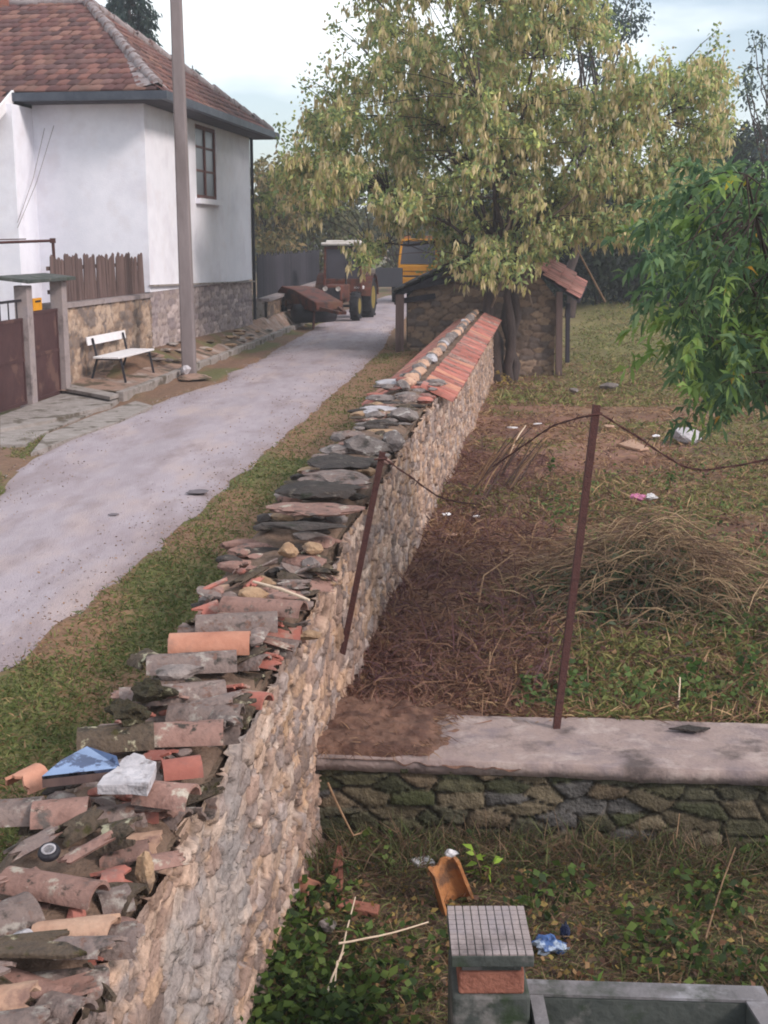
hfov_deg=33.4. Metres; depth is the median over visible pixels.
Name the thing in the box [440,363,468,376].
roof tile
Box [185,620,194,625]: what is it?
tile shard
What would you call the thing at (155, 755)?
tile shard
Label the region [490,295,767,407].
grass
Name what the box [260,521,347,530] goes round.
stone slab
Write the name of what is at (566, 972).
leaf litter
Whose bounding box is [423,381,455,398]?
roof tile
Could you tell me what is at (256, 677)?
roof tile
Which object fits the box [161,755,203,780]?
roof tile
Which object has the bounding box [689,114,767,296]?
bush
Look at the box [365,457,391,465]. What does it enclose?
stone
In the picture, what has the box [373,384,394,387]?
stone
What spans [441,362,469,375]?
roof tile
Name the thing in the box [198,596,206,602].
stone
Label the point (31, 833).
roof tile
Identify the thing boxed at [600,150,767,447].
peach tree
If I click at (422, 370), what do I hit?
ridge stone
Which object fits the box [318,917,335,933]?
stone
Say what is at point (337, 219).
tree
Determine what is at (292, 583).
tile shard
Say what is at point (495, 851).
wall foot stalks
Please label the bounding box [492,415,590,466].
barbed wire
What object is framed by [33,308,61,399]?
gate
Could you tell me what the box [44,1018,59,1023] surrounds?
roof tile
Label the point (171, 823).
roof tile
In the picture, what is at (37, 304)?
letter box
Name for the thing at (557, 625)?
twig
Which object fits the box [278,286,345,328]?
farm machine
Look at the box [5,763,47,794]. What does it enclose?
roof tile
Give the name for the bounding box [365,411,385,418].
stone
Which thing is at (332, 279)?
tractor
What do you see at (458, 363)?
roof tile
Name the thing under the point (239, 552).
stone
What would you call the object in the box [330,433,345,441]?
stone
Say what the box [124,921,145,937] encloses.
stone
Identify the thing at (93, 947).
tile shard
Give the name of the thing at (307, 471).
stone
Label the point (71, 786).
tile fragment
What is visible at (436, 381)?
stone
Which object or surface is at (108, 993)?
tile shard
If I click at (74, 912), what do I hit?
tile fragment
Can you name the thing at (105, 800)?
tile shard
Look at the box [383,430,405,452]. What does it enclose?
stone
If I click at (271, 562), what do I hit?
tile shard
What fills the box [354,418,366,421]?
stone
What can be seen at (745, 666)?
weed plant
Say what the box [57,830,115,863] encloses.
tile shard
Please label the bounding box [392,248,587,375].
stone shed
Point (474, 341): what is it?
roof tile
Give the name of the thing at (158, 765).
roof tile
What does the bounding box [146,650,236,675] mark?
roof tile
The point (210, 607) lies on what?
tile shard
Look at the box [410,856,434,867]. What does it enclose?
paper
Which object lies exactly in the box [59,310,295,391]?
pavement
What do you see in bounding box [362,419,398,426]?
stone
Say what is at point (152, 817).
roof tile
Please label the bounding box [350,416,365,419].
stone
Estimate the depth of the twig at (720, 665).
9.09 m
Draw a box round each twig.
[545,621,562,632]
[651,654,706,665]
[701,657,743,681]
[727,672,766,683]
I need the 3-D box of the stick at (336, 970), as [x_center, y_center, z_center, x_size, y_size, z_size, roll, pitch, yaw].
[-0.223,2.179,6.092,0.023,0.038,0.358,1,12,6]
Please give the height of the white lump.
0.048 m
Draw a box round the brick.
[334,896,379,918]
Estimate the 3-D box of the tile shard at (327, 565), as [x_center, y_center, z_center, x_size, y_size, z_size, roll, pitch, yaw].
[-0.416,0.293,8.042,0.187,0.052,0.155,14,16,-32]
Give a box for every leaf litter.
[273,836,767,1023]
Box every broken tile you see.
[298,876,321,895]
[331,846,342,891]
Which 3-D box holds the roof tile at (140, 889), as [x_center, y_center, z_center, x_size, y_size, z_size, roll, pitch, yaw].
[-0.992,1.312,4.428,0.343,0.074,0.184,3,11,15]
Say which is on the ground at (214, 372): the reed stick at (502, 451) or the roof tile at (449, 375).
the reed stick at (502, 451)
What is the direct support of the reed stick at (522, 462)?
on the ground at (214, 372)
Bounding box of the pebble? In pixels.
[14,929,32,933]
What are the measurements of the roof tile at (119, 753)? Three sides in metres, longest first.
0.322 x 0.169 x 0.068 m
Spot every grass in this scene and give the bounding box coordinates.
[0,343,419,862]
[0,432,45,493]
[263,825,767,1023]
[342,360,767,724]
[435,290,767,723]
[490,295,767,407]
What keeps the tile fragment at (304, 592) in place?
on the stone at (313, 592)
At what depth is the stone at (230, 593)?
7.29 m
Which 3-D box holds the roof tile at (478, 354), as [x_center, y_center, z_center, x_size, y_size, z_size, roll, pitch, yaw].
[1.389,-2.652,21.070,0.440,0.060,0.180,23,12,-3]
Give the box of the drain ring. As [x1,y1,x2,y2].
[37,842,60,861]
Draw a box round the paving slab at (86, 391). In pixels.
[66,384,118,399]
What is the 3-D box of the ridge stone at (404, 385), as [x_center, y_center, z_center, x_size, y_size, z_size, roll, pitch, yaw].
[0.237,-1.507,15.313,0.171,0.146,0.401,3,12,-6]
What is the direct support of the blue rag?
on the ground at (214, 372)
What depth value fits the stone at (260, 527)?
8.47 m
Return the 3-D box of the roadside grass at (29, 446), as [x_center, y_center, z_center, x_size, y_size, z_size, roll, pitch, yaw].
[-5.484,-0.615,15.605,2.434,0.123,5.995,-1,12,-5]
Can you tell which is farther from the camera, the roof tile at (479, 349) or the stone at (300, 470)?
the roof tile at (479, 349)
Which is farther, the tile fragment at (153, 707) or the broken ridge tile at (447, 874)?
the broken ridge tile at (447, 874)
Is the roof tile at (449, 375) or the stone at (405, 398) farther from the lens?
the roof tile at (449, 375)
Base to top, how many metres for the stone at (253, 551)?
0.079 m
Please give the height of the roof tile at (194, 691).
0.071 m
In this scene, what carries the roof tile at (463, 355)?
on the stone wall at (210, 915)
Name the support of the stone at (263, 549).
on the stone wall at (210, 915)
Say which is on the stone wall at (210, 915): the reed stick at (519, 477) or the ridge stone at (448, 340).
the ridge stone at (448, 340)
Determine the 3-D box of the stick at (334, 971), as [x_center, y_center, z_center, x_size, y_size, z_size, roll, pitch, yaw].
[-0.200,2.120,6.303,0.020,0.029,0.853,2,12,7]
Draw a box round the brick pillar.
[447,906,533,1023]
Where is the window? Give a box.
[195,124,223,205]
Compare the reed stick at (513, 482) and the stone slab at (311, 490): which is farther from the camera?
the reed stick at (513, 482)
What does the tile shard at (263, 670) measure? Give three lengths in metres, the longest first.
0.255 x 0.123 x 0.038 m
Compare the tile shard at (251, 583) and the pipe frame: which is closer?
the tile shard at (251, 583)
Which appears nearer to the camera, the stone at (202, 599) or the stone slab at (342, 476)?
the stone at (202, 599)
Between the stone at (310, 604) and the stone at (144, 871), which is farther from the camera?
the stone at (310, 604)
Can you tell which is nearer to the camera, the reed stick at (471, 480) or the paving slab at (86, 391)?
the reed stick at (471, 480)
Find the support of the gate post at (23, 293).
on the ground at (214, 372)
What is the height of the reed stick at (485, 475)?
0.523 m
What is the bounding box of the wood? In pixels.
[255,195,501,271]
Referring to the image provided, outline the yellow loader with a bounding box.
[375,236,438,301]
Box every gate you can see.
[0,299,27,412]
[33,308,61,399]
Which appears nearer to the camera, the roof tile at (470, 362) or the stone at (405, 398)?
the stone at (405, 398)
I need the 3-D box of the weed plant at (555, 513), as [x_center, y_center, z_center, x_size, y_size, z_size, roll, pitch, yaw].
[1.770,0.054,13.444,0.292,0.438,0.320,-10,15,-39]
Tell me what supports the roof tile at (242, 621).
on the tile shard
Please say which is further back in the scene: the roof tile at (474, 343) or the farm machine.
the farm machine
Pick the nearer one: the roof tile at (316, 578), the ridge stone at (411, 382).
the roof tile at (316, 578)
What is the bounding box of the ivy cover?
[240,827,767,1023]
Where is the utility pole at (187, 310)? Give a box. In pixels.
[170,0,196,374]
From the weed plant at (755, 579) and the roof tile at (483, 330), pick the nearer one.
the weed plant at (755, 579)
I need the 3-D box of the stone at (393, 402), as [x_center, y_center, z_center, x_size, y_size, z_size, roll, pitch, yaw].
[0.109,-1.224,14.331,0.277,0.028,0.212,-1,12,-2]
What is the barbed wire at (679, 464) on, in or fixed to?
attached to the iron post at (596, 413)
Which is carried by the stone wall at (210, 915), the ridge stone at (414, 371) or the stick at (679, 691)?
the ridge stone at (414, 371)
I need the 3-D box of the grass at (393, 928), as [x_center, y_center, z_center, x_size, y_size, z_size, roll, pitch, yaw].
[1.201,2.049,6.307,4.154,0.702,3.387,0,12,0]
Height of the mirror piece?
0.077 m
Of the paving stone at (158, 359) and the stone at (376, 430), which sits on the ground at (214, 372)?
the paving stone at (158, 359)
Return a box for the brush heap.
[402,481,767,661]
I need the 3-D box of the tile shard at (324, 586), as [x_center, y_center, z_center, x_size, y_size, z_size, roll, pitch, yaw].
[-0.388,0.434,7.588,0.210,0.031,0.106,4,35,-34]
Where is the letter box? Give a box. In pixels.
[32,298,41,310]
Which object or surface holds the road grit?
on the road
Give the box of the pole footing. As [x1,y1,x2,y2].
[177,373,211,380]
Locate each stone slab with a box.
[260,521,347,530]
[266,502,364,516]
[275,480,362,500]
[297,469,371,484]
[307,453,374,469]
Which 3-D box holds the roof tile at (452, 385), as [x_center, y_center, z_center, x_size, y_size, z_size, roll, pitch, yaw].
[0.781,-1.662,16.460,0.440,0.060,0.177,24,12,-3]
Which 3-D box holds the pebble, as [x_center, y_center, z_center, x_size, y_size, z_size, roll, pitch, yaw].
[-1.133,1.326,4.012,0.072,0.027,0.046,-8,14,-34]
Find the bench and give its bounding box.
[86,330,154,382]
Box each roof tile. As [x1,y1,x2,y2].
[0,796,44,826]
[0,866,110,909]
[0,892,45,934]
[0,980,40,1010]
[0,1004,50,1023]
[3,967,71,1004]
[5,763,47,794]
[12,831,37,858]
[18,826,40,835]
[30,796,90,829]
[31,913,120,948]
[31,964,109,1001]
[35,991,98,1023]
[38,901,50,909]
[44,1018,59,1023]
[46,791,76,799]
[74,774,162,791]
[77,721,154,752]
[90,865,131,882]
[90,878,149,916]
[95,883,135,913]
[95,920,137,961]
[97,804,134,829]
[99,838,151,868]
[109,747,173,755]
[116,716,165,721]
[118,755,169,773]
[119,679,226,706]
[121,916,139,922]
[122,802,158,823]
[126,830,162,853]
[131,780,201,811]
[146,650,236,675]
[151,676,219,683]
[154,719,223,747]
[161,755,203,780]
[161,807,193,829]
[165,703,245,726]
[168,631,250,654]
[177,623,194,632]
[187,798,217,819]
[195,611,277,632]
[202,726,240,746]
[218,596,308,617]
[219,582,246,590]
[227,689,273,709]
[234,672,265,687]
[237,654,271,670]
[240,705,255,729]
[258,635,301,659]
[267,626,301,639]
[292,623,306,643]
[302,577,320,586]
[362,390,388,405]
[420,383,454,401]
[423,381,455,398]
[426,379,458,394]
[427,376,459,393]
[429,375,460,390]
[430,371,462,387]
[434,370,464,386]
[435,368,464,383]
[436,366,466,380]
[439,364,467,381]
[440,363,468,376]
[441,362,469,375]
[442,360,470,372]
[443,359,471,373]
[444,358,472,369]
[448,354,474,366]
[449,352,475,365]
[449,357,473,368]
[451,350,477,360]
[451,351,477,361]
[453,348,479,359]
[455,346,479,356]
[456,343,481,354]
[456,345,480,356]
[458,341,481,351]
[460,340,483,349]
[460,341,483,351]
[462,338,484,348]
[463,336,485,346]
[464,334,486,344]
[467,332,488,341]
[470,328,491,337]
[473,325,493,334]
[475,322,494,330]
[480,318,498,326]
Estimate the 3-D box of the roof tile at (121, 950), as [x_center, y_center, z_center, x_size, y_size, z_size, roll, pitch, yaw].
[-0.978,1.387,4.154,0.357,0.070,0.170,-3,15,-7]
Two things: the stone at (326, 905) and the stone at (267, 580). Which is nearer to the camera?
the stone at (326, 905)
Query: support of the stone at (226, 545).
on the stone wall at (210, 915)
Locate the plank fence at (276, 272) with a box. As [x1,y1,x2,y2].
[256,249,318,297]
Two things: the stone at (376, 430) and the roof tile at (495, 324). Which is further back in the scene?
the roof tile at (495, 324)
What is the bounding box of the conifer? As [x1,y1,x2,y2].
[105,0,162,46]
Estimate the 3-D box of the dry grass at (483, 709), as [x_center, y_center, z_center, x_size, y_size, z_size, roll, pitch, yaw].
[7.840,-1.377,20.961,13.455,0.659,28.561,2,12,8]
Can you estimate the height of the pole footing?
0.138 m
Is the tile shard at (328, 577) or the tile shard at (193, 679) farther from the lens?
the tile shard at (328, 577)
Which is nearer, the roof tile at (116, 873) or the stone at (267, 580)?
the roof tile at (116, 873)
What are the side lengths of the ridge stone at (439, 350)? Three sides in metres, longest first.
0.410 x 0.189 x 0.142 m
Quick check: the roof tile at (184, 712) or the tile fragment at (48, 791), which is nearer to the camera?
the tile fragment at (48, 791)
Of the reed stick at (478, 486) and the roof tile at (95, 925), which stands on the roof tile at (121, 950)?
the roof tile at (95, 925)
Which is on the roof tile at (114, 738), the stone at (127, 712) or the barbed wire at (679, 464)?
the stone at (127, 712)
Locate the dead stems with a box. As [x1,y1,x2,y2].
[345,436,601,708]
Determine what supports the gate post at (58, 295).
on the ground at (214, 372)
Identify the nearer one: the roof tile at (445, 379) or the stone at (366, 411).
the stone at (366, 411)
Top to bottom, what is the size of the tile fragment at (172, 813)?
0.056 m
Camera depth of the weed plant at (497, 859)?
7.12 m
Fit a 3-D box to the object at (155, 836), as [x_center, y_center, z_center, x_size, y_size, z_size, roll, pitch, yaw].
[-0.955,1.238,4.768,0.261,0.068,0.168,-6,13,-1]
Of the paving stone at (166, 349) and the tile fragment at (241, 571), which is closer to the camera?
the tile fragment at (241, 571)
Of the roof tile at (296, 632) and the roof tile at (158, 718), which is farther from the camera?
the roof tile at (296, 632)
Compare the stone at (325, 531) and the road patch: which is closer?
the stone at (325, 531)
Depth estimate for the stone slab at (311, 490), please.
8.84 m
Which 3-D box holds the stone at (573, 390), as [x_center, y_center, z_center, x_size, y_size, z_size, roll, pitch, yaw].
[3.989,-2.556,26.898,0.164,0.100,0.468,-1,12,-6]
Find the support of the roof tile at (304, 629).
on the stone wall at (210, 915)
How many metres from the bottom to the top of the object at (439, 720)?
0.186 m
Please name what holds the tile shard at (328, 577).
on the stone wall at (210, 915)
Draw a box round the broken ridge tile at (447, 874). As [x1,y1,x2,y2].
[428,856,473,915]
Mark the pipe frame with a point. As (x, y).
(52, 241)
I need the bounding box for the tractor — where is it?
[315,240,378,320]
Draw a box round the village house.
[0,0,279,347]
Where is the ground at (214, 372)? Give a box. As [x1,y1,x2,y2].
[0,250,767,1023]
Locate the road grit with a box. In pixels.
[0,320,394,663]
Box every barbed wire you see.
[384,459,476,506]
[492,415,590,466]
[602,414,767,472]
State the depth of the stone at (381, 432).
12.03 m
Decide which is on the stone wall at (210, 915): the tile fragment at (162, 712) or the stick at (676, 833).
the tile fragment at (162, 712)
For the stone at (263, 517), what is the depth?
8.72 m
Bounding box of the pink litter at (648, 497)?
[630,493,657,501]
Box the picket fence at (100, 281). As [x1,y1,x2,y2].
[46,252,144,301]
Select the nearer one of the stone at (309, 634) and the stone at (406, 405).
the stone at (309, 634)
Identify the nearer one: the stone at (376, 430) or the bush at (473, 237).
the stone at (376, 430)
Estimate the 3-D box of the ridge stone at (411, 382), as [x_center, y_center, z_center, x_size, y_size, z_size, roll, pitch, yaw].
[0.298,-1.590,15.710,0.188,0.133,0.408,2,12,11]
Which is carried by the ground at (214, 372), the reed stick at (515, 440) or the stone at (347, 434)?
the reed stick at (515, 440)
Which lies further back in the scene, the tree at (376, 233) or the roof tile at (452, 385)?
the tree at (376, 233)
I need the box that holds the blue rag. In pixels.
[531,921,569,956]
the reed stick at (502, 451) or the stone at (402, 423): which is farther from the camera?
the reed stick at (502, 451)
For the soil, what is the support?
on the ground at (214, 372)
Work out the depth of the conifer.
44.25 m
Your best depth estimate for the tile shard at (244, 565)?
7.51 m
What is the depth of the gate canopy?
20.71 m
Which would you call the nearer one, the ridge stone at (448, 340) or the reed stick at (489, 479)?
the reed stick at (489, 479)
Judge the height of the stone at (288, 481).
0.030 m
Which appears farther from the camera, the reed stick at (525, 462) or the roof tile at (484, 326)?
the roof tile at (484, 326)
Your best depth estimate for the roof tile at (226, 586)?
7.57 m
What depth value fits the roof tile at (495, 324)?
27.72 m
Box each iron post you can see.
[340,451,387,654]
[553,404,602,728]
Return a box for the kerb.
[116,323,305,401]
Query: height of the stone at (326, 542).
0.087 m
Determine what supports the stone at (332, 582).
on the stone wall at (210, 915)
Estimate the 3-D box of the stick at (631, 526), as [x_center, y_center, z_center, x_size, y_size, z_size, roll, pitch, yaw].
[2.399,0.185,12.559,1.302,0.173,0.062,-8,14,-33]
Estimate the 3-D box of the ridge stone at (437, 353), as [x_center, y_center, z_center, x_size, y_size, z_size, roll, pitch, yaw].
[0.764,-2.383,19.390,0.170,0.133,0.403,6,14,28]
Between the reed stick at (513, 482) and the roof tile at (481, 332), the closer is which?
the reed stick at (513, 482)
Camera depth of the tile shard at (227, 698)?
5.78 m
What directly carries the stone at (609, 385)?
on the ground at (214, 372)
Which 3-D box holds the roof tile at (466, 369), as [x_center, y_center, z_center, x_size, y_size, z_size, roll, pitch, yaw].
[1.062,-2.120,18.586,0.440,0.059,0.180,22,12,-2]
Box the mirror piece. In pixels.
[42,746,119,787]
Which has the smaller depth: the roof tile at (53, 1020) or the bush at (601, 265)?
the roof tile at (53, 1020)
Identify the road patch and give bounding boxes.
[186,489,208,493]
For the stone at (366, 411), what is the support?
on the stone wall at (210, 915)
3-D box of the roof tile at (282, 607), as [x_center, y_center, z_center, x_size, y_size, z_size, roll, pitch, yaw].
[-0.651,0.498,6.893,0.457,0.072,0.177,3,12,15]
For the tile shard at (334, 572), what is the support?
on the tile shard at (328, 577)
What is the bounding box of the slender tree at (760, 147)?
[733,30,767,330]
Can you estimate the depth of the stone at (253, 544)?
8.27 m
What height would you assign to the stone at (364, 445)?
0.215 m
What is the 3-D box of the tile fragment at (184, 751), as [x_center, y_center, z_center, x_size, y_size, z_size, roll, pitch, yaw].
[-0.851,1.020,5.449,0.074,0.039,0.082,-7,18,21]
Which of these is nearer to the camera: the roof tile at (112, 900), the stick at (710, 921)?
the roof tile at (112, 900)
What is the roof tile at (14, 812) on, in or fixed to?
on the stone wall at (210, 915)
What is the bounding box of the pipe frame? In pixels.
[0,238,55,258]
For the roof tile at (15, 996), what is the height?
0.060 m
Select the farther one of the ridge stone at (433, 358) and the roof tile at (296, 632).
the ridge stone at (433, 358)
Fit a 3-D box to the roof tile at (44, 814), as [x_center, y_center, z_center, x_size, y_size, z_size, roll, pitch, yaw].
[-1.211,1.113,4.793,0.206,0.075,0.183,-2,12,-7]
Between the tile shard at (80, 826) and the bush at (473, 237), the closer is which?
the tile shard at (80, 826)
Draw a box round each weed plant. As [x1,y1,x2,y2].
[463,844,502,882]
[496,370,512,389]
[547,456,559,477]
[547,493,570,534]
[592,970,603,980]
[665,471,675,491]
[678,656,707,689]
[732,646,758,684]
[741,572,763,596]
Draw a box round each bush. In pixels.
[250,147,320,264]
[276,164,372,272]
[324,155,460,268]
[423,181,560,293]
[541,184,657,306]
[610,154,715,303]
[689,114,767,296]
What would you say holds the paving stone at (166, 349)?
on the ground at (214, 372)
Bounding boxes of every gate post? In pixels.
[13,285,37,407]
[49,281,70,392]
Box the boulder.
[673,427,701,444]
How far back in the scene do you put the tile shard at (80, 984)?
3.89 m
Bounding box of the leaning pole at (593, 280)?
[575,247,605,302]
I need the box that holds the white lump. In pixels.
[444,849,458,857]
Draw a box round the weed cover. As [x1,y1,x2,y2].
[510,460,767,713]
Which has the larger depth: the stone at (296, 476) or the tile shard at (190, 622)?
the stone at (296, 476)
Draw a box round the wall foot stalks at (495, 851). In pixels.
[301,804,767,892]
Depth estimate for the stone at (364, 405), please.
13.85 m
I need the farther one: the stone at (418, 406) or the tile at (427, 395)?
the tile at (427, 395)
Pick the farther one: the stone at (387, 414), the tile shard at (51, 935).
the stone at (387, 414)
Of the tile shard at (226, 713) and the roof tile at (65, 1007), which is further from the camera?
the tile shard at (226, 713)
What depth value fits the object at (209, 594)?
7.21 m
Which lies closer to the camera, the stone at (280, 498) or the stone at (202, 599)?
the stone at (202, 599)
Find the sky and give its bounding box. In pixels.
[95,0,767,249]
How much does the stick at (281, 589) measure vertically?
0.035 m
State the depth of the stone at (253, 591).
7.31 m
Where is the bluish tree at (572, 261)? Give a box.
[541,0,654,317]
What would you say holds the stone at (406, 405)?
on the stone wall at (210, 915)
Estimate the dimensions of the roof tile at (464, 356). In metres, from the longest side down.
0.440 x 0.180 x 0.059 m
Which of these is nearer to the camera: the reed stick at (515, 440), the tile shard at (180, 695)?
the tile shard at (180, 695)
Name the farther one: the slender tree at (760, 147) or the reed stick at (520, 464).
the slender tree at (760, 147)
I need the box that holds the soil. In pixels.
[317,696,520,771]
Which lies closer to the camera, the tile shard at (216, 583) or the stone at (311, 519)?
the tile shard at (216, 583)
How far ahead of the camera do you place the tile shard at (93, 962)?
4.08 m
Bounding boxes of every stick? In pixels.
[252,580,309,600]
[327,782,371,835]
[327,897,355,992]
[332,952,344,992]
[339,922,428,944]
[464,452,499,488]
[465,473,490,506]
[466,461,502,495]
[475,554,541,618]
[476,437,503,483]
[479,452,500,480]
[481,464,499,492]
[481,476,499,501]
[482,449,508,480]
[483,431,518,476]
[485,436,508,473]
[486,459,506,497]
[500,450,519,476]
[503,428,530,455]
[503,436,524,470]
[505,419,525,462]
[505,441,540,484]
[506,450,537,492]
[511,443,531,487]
[511,469,527,488]
[512,447,541,476]
[517,429,544,466]
[518,444,542,484]
[573,497,641,512]
[585,515,677,544]
[672,813,679,847]
[676,677,680,715]
[701,847,735,952]
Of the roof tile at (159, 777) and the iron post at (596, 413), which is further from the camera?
the iron post at (596, 413)
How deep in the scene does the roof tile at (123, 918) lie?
4.29 m
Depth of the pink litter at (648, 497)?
15.32 m
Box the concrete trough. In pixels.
[527,979,767,1023]
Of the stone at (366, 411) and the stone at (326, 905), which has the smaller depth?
the stone at (326, 905)
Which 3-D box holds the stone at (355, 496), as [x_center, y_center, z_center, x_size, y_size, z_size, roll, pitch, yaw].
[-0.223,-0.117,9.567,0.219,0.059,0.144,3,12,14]
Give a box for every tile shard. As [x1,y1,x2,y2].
[0,876,9,884]
[0,929,69,940]
[0,960,16,975]
[0,975,34,1004]
[3,825,62,862]
[30,970,100,1006]
[53,935,127,959]
[55,805,108,846]
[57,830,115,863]
[82,962,116,1019]
[88,956,103,964]
[90,796,115,805]
[91,816,142,856]
[110,690,118,698]
[114,712,155,723]
[123,802,170,811]
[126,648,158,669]
[128,850,188,870]
[143,749,178,760]
[166,693,188,699]
[180,676,202,682]
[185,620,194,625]
[186,776,224,806]
[189,690,243,704]
[191,600,218,614]
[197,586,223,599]
[203,577,227,588]
[208,704,242,727]
[226,683,249,689]
[229,564,269,586]
[232,562,249,574]
[232,693,256,704]
[237,644,271,663]
[242,576,263,588]
[247,668,270,671]
[249,627,269,645]
[249,642,262,650]
[259,657,283,669]
[262,558,277,566]
[263,637,293,651]
[263,652,283,658]
[273,569,311,590]
[276,579,310,588]
[278,555,284,563]
[278,620,299,633]
[280,562,317,578]
[295,563,320,573]
[296,619,310,626]
[301,551,333,568]
[301,566,338,575]
[307,565,337,580]
[309,580,334,591]
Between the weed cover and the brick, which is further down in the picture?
the brick
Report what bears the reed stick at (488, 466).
on the ground at (214, 372)
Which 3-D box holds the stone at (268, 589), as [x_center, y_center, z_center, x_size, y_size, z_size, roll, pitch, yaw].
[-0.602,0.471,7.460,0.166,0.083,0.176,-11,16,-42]
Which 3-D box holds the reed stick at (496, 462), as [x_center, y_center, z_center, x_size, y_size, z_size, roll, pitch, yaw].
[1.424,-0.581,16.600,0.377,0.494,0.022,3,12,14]
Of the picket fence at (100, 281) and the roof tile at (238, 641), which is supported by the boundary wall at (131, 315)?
the picket fence at (100, 281)
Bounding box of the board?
[619,439,648,450]
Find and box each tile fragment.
[41,785,66,795]
[65,783,82,788]
[66,907,85,918]
[68,845,80,851]
[87,787,101,795]
[113,794,132,800]
[149,705,163,708]
[159,710,166,715]
[159,812,168,819]
[162,810,178,817]
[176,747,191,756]
[213,586,223,592]
[236,568,245,574]
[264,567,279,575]
[300,590,309,594]
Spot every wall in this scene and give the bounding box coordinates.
[0,313,493,1023]
[42,293,153,383]
[252,281,315,318]
[315,715,767,860]
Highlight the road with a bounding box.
[0,293,406,671]
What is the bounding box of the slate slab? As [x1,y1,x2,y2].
[0,940,86,959]
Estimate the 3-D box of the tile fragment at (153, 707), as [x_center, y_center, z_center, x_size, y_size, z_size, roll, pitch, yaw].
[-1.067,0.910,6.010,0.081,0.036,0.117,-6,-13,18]
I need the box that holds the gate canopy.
[0,273,75,283]
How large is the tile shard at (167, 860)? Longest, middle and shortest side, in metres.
0.210 x 0.106 x 0.031 m
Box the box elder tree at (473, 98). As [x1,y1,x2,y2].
[250,0,753,383]
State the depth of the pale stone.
4.84 m
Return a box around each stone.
[97,753,156,795]
[104,698,151,726]
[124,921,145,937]
[131,677,178,703]
[134,812,147,826]
[135,851,154,893]
[152,357,165,360]
[154,664,203,680]
[161,348,173,351]
[167,342,178,345]
[191,602,204,607]
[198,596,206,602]
[215,554,242,562]
[217,561,252,572]
[219,539,259,549]
[219,591,238,599]
[225,343,237,345]
[228,547,250,557]
[236,542,272,547]
[238,586,268,597]
[244,547,259,557]
[246,575,278,584]
[247,553,262,558]
[252,547,278,552]
[253,524,271,531]
[257,513,270,522]
[263,586,295,592]
[267,592,304,599]
[270,513,294,520]
[270,518,286,521]
[276,495,302,502]
[277,542,298,557]
[282,555,326,566]
[283,480,298,483]
[290,473,304,479]
[293,531,327,539]
[293,543,303,550]
[296,517,328,522]
[297,467,319,473]
[300,588,319,596]
[300,600,313,610]
[300,630,320,639]
[301,469,320,473]
[301,557,320,565]
[301,576,335,585]
[302,541,323,555]
[308,536,334,548]
[313,529,330,534]
[314,901,329,913]
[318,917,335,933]
[319,444,348,453]
[325,515,347,524]
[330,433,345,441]
[332,430,359,438]
[343,434,387,455]
[347,408,365,412]
[348,493,368,500]
[350,411,364,416]
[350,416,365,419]
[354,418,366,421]
[354,426,364,430]
[358,485,369,489]
[359,404,374,407]
[359,425,383,429]
[362,405,395,410]
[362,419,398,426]
[362,467,375,475]
[363,408,377,413]
[365,394,394,401]
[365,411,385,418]
[365,424,388,428]
[365,429,393,431]
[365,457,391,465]
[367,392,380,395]
[370,458,377,467]
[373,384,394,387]
[375,379,396,383]
[375,430,384,435]
[381,383,392,390]
[381,412,389,418]
[382,401,402,403]
[382,418,397,421]
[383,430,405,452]
[388,387,401,389]
[390,407,418,422]
[394,394,423,402]
[396,379,409,390]
[396,404,413,407]
[399,422,413,424]
[402,377,416,386]
[404,373,418,380]
[409,369,420,379]
[410,404,425,407]
[411,388,426,392]
[412,364,422,368]
[414,367,426,375]
[417,359,429,367]
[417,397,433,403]
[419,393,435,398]
[420,356,431,364]
[426,354,437,363]
[426,379,445,383]
[428,350,441,356]
[428,383,444,386]
[431,347,442,354]
[436,345,445,352]
[439,337,450,343]
[451,329,460,336]
[569,388,577,392]
[599,382,618,388]
[669,724,709,732]
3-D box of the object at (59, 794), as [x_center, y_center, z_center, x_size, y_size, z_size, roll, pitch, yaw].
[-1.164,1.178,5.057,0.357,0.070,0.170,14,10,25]
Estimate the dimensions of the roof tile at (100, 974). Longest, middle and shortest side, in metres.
0.357 x 0.170 x 0.070 m
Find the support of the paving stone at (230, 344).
on the pavement
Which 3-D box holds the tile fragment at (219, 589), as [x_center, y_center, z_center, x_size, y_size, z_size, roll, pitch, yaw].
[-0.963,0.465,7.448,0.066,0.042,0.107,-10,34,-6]
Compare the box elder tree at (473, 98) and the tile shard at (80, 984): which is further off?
the box elder tree at (473, 98)
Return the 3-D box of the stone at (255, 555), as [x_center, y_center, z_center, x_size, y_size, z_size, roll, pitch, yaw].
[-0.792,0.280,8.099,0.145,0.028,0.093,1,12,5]
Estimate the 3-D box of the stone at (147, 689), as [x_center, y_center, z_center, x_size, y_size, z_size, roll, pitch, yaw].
[-1.030,0.802,5.731,0.240,0.112,0.137,8,14,33]
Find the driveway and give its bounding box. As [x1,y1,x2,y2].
[0,393,152,455]
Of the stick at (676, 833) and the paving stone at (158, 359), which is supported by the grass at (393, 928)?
the stick at (676, 833)

